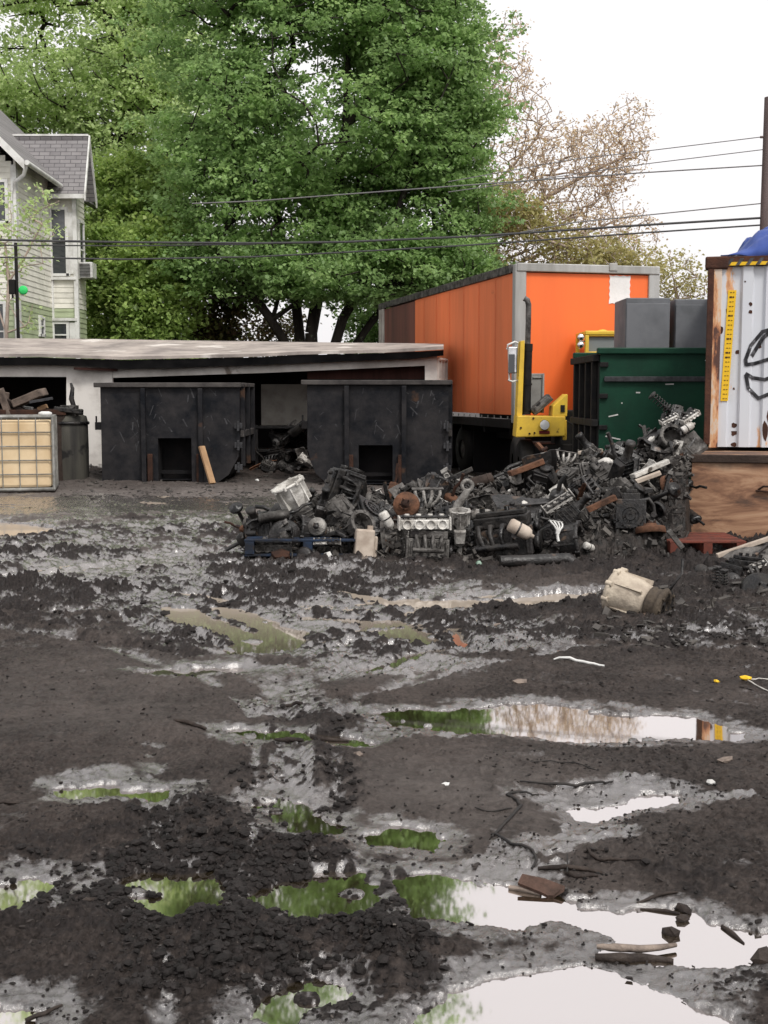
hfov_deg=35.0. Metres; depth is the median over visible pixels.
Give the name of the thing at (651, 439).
canister
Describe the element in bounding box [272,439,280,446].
alternator
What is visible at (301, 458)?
gearbox housing
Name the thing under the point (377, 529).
engine block
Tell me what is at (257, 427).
storage rack
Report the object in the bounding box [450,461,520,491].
muffler
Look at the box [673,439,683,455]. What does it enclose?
bent panel
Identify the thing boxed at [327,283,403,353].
shrub
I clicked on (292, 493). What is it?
gearbox housing
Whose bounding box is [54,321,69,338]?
window
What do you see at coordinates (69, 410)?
board
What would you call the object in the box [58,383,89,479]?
steel tank
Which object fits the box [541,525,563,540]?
engine block
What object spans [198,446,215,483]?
plank
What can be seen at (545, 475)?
engine block
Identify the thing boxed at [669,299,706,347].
cabinet
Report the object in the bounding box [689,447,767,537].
plywood crate
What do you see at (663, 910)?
twig
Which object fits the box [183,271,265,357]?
shrub
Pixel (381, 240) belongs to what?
overhead cable
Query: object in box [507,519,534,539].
canister
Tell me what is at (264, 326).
shrub
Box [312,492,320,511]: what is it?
engine block
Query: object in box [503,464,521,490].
engine block
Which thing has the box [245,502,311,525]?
muffler
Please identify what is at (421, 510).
gearbox housing
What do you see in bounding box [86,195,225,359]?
shrub
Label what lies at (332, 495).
bent panel
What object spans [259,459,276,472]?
engine block
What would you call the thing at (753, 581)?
brake drum
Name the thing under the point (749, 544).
strip
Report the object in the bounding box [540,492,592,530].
gearbox housing
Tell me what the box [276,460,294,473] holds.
gearbox housing
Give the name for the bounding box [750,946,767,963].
chunk
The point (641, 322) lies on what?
cabinet
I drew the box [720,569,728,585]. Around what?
coil strut
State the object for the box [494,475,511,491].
engine block
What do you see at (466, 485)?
engine block
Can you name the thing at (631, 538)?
scrap heap
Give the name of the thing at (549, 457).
bent panel
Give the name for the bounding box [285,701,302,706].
bar
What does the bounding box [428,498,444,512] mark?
engine block
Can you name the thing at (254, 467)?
frame rail
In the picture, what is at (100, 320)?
shrub
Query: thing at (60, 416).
scrap bin
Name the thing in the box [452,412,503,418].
terrain
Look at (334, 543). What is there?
cylinder head
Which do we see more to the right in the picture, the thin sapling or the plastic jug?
the thin sapling
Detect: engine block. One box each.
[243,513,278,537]
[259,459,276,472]
[263,446,290,463]
[268,429,289,446]
[287,431,306,447]
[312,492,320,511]
[318,464,367,504]
[332,519,346,544]
[337,519,346,529]
[353,495,380,516]
[365,490,385,502]
[374,516,384,538]
[379,504,396,516]
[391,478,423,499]
[401,529,451,559]
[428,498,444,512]
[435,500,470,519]
[452,476,476,495]
[452,520,475,554]
[466,504,542,555]
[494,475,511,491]
[502,500,521,506]
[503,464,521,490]
[521,464,557,494]
[532,508,557,527]
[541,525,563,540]
[556,466,580,487]
[566,476,593,489]
[570,474,600,502]
[572,463,590,477]
[589,461,610,486]
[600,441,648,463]
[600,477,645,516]
[611,486,657,529]
[612,513,630,531]
[639,467,674,490]
[660,404,690,433]
[718,552,766,576]
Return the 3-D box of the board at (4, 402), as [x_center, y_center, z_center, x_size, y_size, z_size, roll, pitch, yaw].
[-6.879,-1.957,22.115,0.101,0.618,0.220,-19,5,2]
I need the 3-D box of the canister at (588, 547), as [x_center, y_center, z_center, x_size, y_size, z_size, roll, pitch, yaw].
[2.042,0.357,12.097,0.150,0.098,0.081,21,-9,-39]
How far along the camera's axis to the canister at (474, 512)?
12.21 m
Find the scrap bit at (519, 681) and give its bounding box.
[513,679,526,683]
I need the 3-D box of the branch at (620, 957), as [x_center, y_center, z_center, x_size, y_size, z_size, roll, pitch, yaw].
[0.751,1.338,3.654,0.237,0.034,0.042,0,6,-2]
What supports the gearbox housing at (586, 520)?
on the scrap heap
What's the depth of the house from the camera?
38.73 m
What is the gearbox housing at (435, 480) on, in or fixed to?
on the scrap heap
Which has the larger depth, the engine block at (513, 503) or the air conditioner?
the air conditioner
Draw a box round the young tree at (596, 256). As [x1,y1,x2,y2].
[460,167,684,278]
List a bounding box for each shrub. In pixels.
[84,140,196,246]
[85,210,141,359]
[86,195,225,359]
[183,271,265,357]
[207,308,321,357]
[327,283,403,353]
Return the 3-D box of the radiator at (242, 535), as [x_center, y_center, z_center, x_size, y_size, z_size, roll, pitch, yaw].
[-1.412,0.199,12.630,0.054,0.221,0.174,-19,-31,40]
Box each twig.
[0,800,19,804]
[25,1004,62,1022]
[586,847,641,861]
[636,891,677,903]
[640,908,679,914]
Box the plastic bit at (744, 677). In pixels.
[740,675,751,679]
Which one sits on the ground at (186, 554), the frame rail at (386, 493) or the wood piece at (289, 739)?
the wood piece at (289, 739)
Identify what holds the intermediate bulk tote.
on the ground at (186, 554)
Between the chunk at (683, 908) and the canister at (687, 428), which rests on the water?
the chunk at (683, 908)
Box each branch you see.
[595,952,673,962]
[596,943,676,952]
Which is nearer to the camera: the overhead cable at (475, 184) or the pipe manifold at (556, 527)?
the pipe manifold at (556, 527)
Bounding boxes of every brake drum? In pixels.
[268,519,300,547]
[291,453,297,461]
[308,517,326,535]
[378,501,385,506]
[393,492,419,515]
[635,520,665,533]
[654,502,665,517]
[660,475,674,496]
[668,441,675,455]
[740,573,767,589]
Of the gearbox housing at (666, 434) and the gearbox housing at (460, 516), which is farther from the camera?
the gearbox housing at (666, 434)
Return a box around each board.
[0,388,11,419]
[7,398,25,409]
[11,388,47,407]
[29,397,52,403]
[37,404,47,409]
[54,406,81,413]
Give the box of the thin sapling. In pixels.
[642,240,707,300]
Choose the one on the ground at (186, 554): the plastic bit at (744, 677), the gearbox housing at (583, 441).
the plastic bit at (744, 677)
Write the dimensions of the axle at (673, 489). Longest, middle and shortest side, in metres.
0.900 x 0.203 x 0.172 m
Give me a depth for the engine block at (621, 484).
12.88 m
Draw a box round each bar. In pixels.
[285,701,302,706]
[445,467,472,480]
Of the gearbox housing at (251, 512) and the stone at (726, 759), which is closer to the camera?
the stone at (726, 759)
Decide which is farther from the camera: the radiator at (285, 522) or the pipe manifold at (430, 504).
the pipe manifold at (430, 504)
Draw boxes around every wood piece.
[274,737,303,742]
[310,734,348,741]
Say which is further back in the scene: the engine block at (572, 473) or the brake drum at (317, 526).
the engine block at (572, 473)
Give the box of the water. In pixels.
[0,496,767,1023]
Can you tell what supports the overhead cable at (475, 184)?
attached to the utility pole at (764, 205)
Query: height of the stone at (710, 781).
0.023 m
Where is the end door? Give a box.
[581,354,599,447]
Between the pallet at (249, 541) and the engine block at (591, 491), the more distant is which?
the engine block at (591, 491)
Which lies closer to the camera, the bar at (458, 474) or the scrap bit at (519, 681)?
the scrap bit at (519, 681)
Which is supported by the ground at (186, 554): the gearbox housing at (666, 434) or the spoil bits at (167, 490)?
the spoil bits at (167, 490)
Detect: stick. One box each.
[173,719,206,729]
[538,864,602,873]
[554,656,604,666]
[565,871,597,878]
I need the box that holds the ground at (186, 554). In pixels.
[0,462,767,1023]
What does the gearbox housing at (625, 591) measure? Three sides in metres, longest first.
0.577 x 0.492 x 0.408 m
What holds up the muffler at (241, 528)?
on the gearbox housing at (251, 512)
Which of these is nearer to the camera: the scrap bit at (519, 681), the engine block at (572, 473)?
the scrap bit at (519, 681)
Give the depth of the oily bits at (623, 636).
8.52 m
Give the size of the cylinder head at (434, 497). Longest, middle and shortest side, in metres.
0.250 x 0.092 x 0.076 m
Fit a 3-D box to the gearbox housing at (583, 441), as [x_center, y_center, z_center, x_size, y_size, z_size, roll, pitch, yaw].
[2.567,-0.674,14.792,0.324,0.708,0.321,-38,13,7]
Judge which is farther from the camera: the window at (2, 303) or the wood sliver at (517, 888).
the window at (2, 303)
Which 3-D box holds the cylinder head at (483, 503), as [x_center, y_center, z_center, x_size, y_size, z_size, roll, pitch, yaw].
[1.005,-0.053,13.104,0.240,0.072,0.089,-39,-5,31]
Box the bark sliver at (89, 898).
[82,897,96,900]
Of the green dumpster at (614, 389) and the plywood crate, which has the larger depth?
the green dumpster at (614, 389)
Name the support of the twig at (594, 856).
on the ground at (186, 554)
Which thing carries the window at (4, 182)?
in the house
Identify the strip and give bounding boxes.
[520,780,613,786]
[716,536,767,557]
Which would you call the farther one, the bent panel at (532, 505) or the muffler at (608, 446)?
the muffler at (608, 446)
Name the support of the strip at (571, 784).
on the ground at (186, 554)
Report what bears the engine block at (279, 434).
on the storage rack
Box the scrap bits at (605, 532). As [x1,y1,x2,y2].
[241,434,693,561]
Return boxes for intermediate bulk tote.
[0,411,58,492]
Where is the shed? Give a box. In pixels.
[0,338,447,465]
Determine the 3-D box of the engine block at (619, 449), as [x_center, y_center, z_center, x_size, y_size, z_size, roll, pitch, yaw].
[2.875,-0.582,14.450,0.605,0.484,0.500,29,-24,12]
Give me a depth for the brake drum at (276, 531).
12.21 m
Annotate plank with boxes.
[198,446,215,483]
[507,458,544,475]
[630,459,669,477]
[635,470,661,482]
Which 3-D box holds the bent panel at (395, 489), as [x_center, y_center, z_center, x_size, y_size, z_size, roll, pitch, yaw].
[0.264,-0.119,13.274,0.084,0.449,0.277,-41,-7,36]
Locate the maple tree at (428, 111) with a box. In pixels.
[105,0,542,355]
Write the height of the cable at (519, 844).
0.031 m
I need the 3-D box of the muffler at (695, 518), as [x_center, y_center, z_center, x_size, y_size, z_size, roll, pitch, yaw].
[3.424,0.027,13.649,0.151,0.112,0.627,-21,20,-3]
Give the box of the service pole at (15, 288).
[8,243,27,337]
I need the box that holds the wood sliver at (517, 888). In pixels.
[508,885,540,895]
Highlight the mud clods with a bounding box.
[0,505,767,1023]
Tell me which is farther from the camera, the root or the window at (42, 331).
the window at (42, 331)
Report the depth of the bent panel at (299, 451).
26.30 m
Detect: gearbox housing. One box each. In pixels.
[245,506,262,530]
[270,474,314,527]
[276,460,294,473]
[296,452,313,468]
[296,514,333,542]
[308,487,316,506]
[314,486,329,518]
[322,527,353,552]
[323,493,363,528]
[343,510,375,536]
[370,486,388,503]
[418,500,424,513]
[419,472,453,510]
[436,503,473,514]
[447,529,454,543]
[449,507,470,554]
[508,466,523,489]
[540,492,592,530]
[541,520,584,556]
[542,484,567,498]
[575,432,600,457]
[580,505,596,530]
[581,452,598,462]
[588,447,601,457]
[589,511,609,522]
[601,559,683,614]
[608,439,635,480]
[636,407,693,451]
[641,458,661,468]
[654,423,686,460]
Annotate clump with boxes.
[271,549,289,558]
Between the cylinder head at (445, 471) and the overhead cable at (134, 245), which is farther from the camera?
the overhead cable at (134, 245)
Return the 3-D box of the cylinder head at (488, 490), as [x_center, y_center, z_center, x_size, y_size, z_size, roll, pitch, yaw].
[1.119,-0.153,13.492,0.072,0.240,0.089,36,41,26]
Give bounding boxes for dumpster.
[93,383,255,482]
[301,380,452,483]
[570,348,708,478]
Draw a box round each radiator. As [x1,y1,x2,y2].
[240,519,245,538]
[262,518,288,538]
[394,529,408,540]
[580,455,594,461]
[605,478,614,513]
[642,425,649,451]
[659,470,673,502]
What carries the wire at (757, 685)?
on the ground at (186, 554)
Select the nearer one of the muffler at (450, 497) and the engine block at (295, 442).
the muffler at (450, 497)
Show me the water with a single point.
(578, 994)
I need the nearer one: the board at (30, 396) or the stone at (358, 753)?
the stone at (358, 753)
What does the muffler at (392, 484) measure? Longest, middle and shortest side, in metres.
0.608 x 0.147 x 0.108 m
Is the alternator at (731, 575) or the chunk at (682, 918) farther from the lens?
the alternator at (731, 575)
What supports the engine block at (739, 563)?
on the ground at (186, 554)
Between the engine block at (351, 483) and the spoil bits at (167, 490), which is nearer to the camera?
the engine block at (351, 483)
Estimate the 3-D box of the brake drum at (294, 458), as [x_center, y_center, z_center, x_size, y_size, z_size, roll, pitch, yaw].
[-2.016,-1.175,26.945,0.150,0.347,0.350,34,-18,20]
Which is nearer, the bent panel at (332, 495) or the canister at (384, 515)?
the canister at (384, 515)
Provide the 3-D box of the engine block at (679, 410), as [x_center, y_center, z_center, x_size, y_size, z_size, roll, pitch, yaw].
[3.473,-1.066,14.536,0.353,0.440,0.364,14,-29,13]
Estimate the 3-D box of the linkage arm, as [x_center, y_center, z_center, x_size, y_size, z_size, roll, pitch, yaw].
[0.788,-0.141,12.245,0.237,0.390,0.096,0,6,0]
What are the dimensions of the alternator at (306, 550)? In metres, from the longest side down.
0.243 x 0.216 x 0.162 m
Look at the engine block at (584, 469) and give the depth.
13.72 m
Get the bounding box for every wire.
[474,807,511,811]
[525,760,595,769]
[747,680,767,690]
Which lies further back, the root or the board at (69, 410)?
the board at (69, 410)
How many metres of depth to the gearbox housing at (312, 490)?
12.87 m
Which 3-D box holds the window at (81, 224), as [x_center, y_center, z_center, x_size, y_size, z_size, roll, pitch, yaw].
[-9.825,-8.500,39.509,0.080,1.895,0.750,0,6,0]
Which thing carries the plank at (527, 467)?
on the engine block at (545, 475)
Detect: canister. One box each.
[378,510,393,530]
[471,509,489,520]
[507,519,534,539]
[582,542,594,552]
[597,457,612,465]
[644,436,654,447]
[681,422,694,433]
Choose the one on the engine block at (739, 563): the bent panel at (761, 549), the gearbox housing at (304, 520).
the bent panel at (761, 549)
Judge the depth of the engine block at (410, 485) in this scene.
13.22 m
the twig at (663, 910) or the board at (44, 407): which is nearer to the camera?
the twig at (663, 910)
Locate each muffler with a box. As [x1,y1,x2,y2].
[224,515,292,551]
[224,521,243,531]
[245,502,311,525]
[255,503,280,510]
[282,420,304,440]
[388,463,398,499]
[444,473,464,502]
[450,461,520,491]
[549,474,567,500]
[596,483,608,494]
[605,441,620,448]
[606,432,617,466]
[676,415,684,436]
[688,479,706,489]
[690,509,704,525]
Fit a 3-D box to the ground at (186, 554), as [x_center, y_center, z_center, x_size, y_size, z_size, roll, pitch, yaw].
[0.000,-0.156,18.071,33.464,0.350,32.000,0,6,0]
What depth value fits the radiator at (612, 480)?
13.10 m
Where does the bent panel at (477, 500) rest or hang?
on the scrap heap
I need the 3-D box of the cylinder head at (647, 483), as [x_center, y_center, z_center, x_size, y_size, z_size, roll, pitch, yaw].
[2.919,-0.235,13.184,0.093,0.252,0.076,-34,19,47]
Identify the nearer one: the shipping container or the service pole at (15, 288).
the shipping container
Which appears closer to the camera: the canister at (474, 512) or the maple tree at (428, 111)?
the canister at (474, 512)
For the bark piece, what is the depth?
4.15 m
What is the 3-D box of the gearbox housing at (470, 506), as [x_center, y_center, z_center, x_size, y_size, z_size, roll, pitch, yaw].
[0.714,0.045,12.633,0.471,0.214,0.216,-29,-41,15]
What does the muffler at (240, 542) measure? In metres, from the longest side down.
0.907 x 0.219 x 0.161 m
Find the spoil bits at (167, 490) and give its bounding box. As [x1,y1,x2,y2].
[59,467,493,500]
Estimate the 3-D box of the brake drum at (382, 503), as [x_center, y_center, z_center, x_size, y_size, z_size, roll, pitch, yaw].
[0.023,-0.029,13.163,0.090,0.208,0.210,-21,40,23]
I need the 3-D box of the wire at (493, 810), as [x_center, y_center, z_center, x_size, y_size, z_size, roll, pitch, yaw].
[0.435,1.187,4.859,0.153,0.018,0.034,1,6,14]
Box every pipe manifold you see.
[411,487,443,509]
[548,520,562,541]
[556,449,577,465]
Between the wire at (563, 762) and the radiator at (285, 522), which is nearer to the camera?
the wire at (563, 762)
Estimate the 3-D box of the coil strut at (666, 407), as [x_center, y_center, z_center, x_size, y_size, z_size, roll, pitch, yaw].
[3.381,-1.242,14.548,0.512,0.136,0.136,40,4,-4]
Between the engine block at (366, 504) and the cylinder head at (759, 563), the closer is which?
the cylinder head at (759, 563)
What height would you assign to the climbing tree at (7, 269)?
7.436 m
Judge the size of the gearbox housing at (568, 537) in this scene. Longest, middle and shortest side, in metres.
0.903 x 0.414 x 0.410 m
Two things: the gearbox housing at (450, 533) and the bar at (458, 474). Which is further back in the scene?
the bar at (458, 474)
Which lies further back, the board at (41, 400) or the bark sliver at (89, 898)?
the board at (41, 400)
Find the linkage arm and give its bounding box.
[453,479,473,506]
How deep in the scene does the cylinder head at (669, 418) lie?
14.23 m
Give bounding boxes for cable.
[0,217,760,243]
[0,224,759,259]
[0,244,255,246]
[192,165,761,203]
[448,137,759,181]
[449,149,762,191]
[486,203,760,238]
[491,790,538,837]
[491,833,537,868]
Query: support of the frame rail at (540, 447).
on the scrap heap
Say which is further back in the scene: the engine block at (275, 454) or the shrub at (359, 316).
the shrub at (359, 316)
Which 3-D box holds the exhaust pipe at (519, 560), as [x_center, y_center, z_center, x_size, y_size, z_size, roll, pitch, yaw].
[1.483,0.468,11.571,0.773,0.153,0.141,0,6,1]
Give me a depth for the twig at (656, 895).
4.07 m
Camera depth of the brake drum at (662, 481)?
13.06 m
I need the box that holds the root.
[721,924,744,943]
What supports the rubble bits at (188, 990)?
on the ground at (186, 554)
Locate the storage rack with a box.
[255,425,307,469]
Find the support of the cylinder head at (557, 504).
on the engine block at (543, 518)
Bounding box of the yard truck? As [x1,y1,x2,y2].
[506,296,613,466]
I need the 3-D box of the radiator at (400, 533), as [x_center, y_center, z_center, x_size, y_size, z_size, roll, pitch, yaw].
[0.187,0.206,12.386,0.217,0.276,0.068,41,17,34]
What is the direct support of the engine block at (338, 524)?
on the pallet at (249, 541)
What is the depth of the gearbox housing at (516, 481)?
13.86 m
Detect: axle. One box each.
[229,502,243,523]
[644,482,680,507]
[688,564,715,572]
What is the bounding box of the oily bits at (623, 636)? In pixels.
[592,581,767,647]
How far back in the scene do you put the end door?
17.68 m
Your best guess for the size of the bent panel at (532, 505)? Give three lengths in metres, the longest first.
0.785 x 0.500 x 0.130 m
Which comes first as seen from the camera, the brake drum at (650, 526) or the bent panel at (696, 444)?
the brake drum at (650, 526)
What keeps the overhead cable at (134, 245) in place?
attached to the overhead cable at (381, 240)
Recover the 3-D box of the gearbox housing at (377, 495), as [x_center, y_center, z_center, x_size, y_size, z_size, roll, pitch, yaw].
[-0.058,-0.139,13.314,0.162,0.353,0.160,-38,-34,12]
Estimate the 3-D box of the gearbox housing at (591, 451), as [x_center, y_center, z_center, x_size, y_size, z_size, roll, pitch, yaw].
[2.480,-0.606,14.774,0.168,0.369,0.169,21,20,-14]
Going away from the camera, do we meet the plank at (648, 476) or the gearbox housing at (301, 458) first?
the plank at (648, 476)
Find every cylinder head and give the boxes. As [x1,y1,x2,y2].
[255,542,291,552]
[313,538,341,546]
[397,513,451,530]
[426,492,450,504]
[440,467,454,483]
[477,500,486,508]
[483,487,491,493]
[540,488,575,517]
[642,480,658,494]
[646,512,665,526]
[659,412,678,425]
[679,409,700,424]
[746,557,767,573]
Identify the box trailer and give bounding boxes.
[378,263,659,471]
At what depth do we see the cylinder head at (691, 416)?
14.13 m
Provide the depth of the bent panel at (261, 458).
26.35 m
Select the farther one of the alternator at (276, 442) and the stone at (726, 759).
the alternator at (276, 442)
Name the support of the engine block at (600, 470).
on the scrap heap
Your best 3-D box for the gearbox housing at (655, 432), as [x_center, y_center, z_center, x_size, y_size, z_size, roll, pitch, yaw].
[3.496,-0.995,14.853,0.809,0.371,0.367,-40,-21,-15]
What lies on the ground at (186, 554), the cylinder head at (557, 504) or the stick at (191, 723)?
the stick at (191, 723)
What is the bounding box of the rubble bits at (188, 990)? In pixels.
[0,568,767,1003]
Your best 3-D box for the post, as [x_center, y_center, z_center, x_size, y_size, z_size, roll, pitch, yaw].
[2.870,0.268,11.983,0.051,0.229,0.050,-39,4,4]
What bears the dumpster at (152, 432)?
on the ground at (186, 554)
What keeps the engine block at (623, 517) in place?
on the scrap heap
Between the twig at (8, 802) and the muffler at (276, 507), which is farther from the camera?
the muffler at (276, 507)
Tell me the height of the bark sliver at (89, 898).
0.023 m
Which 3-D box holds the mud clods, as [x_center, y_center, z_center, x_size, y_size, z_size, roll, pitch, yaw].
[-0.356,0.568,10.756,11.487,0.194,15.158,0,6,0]
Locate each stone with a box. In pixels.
[354,751,362,756]
[706,779,714,784]
[717,756,732,762]
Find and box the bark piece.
[518,874,564,897]
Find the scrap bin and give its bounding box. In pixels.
[0,409,65,480]
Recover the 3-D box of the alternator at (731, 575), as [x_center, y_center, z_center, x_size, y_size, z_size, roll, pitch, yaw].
[3.067,0.642,10.742,0.270,0.180,0.240,2,-14,20]
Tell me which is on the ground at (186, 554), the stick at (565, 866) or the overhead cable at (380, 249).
the stick at (565, 866)
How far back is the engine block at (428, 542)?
11.99 m
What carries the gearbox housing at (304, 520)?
on the pallet at (249, 541)
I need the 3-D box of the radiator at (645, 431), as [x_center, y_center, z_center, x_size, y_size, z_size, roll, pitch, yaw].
[3.256,-0.846,14.873,0.091,0.371,0.292,-15,-33,21]
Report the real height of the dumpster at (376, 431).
1.864 m
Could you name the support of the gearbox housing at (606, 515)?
on the scrap heap
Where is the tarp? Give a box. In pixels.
[721,227,767,256]
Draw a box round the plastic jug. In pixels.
[353,525,377,556]
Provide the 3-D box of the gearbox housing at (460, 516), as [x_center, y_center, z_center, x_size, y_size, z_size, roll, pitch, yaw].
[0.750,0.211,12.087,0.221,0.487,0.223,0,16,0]
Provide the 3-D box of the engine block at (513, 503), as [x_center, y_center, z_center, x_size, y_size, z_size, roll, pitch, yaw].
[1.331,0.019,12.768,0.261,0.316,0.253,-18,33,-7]
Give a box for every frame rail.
[249,459,276,469]
[380,520,387,553]
[383,482,390,502]
[535,442,558,466]
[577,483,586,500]
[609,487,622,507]
[633,458,641,478]
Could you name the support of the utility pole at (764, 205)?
on the ground at (186, 554)
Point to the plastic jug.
(366, 542)
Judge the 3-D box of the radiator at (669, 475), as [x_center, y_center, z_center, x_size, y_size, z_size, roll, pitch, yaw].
[3.031,-0.188,13.128,0.117,0.373,0.474,18,-24,6]
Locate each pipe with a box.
[499,553,576,566]
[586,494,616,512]
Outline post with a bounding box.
[666,529,684,549]
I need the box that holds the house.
[0,110,97,358]
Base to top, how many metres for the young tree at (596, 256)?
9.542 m
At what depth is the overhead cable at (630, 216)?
29.43 m
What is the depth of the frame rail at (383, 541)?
12.16 m
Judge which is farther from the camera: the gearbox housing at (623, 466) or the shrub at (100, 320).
the shrub at (100, 320)
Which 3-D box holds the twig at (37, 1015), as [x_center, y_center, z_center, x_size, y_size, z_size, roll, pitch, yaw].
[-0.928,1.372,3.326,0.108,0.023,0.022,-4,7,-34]
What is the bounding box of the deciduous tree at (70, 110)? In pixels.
[0,0,247,252]
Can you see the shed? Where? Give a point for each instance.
(280, 391)
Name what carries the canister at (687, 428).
on the muffler at (679, 431)
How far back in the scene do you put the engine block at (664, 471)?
13.34 m
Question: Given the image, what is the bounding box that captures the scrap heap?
[256,452,690,560]
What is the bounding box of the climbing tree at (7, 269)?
[0,178,68,357]
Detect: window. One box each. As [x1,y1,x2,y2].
[0,179,9,223]
[0,301,5,357]
[38,315,45,336]
[51,207,70,275]
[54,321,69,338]
[77,219,85,280]
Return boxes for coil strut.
[648,392,682,416]
[712,565,721,583]
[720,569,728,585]
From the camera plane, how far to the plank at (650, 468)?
13.31 m
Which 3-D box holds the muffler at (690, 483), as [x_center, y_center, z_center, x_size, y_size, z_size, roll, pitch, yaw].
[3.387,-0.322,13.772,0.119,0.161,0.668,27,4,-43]
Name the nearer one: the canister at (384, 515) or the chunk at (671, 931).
the chunk at (671, 931)
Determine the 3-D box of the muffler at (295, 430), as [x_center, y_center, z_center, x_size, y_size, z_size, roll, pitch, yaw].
[-1.770,-1.822,25.927,0.986,0.175,0.238,-36,-47,18]
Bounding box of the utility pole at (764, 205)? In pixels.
[760,96,767,229]
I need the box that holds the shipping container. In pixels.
[704,255,767,447]
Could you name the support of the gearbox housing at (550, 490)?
on the scrap heap
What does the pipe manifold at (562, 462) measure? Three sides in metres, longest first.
0.330 x 0.276 x 0.128 m
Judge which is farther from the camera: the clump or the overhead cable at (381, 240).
the overhead cable at (381, 240)
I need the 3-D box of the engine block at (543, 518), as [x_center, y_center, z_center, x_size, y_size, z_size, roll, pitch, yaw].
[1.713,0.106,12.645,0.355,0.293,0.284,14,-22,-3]
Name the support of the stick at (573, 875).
on the ground at (186, 554)
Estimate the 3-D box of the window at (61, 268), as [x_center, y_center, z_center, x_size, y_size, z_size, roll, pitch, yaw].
[-10.393,-8.642,38.897,0.681,2.175,0.080,0,6,0]
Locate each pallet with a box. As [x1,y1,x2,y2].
[244,536,354,555]
[666,532,745,554]
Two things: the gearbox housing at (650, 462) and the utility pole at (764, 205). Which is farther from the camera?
the utility pole at (764, 205)
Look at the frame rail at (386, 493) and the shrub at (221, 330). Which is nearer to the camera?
the frame rail at (386, 493)
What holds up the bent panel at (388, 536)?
on the scrap heap
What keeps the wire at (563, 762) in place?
on the ground at (186, 554)
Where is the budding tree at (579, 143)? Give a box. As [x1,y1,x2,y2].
[460,7,667,264]
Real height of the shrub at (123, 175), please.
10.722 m
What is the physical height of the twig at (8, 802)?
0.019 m
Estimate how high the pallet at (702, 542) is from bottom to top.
0.159 m
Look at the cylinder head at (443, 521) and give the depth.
11.99 m
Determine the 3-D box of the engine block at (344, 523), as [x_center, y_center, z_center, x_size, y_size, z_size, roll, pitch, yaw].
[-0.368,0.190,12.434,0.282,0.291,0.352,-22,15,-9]
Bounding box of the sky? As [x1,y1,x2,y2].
[0,0,767,357]
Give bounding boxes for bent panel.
[255,447,264,461]
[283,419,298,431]
[287,462,303,469]
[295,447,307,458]
[324,491,334,504]
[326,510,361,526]
[384,530,403,544]
[388,482,404,498]
[467,493,492,508]
[489,494,566,517]
[521,449,556,488]
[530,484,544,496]
[638,439,691,462]
[662,430,707,462]
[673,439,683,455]
[723,542,767,560]
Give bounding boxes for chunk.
[661,926,679,936]
[675,914,689,921]
[676,903,691,914]
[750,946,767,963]
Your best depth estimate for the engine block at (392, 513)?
12.81 m
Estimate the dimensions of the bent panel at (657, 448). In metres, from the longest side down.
0.702 x 0.449 x 0.113 m
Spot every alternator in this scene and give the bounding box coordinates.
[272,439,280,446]
[295,547,315,554]
[721,572,740,581]
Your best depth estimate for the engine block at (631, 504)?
12.50 m
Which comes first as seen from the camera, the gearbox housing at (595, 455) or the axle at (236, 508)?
the axle at (236, 508)
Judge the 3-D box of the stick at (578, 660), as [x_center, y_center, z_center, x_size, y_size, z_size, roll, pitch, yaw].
[1.210,0.923,7.544,0.321,0.043,0.039,3,6,24]
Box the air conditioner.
[79,262,96,278]
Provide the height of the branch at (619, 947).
0.025 m
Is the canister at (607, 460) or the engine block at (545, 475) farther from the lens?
the canister at (607, 460)
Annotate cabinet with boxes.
[614,298,669,347]
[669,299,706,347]
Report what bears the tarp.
on the shipping container
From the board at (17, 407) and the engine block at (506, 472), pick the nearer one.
the engine block at (506, 472)

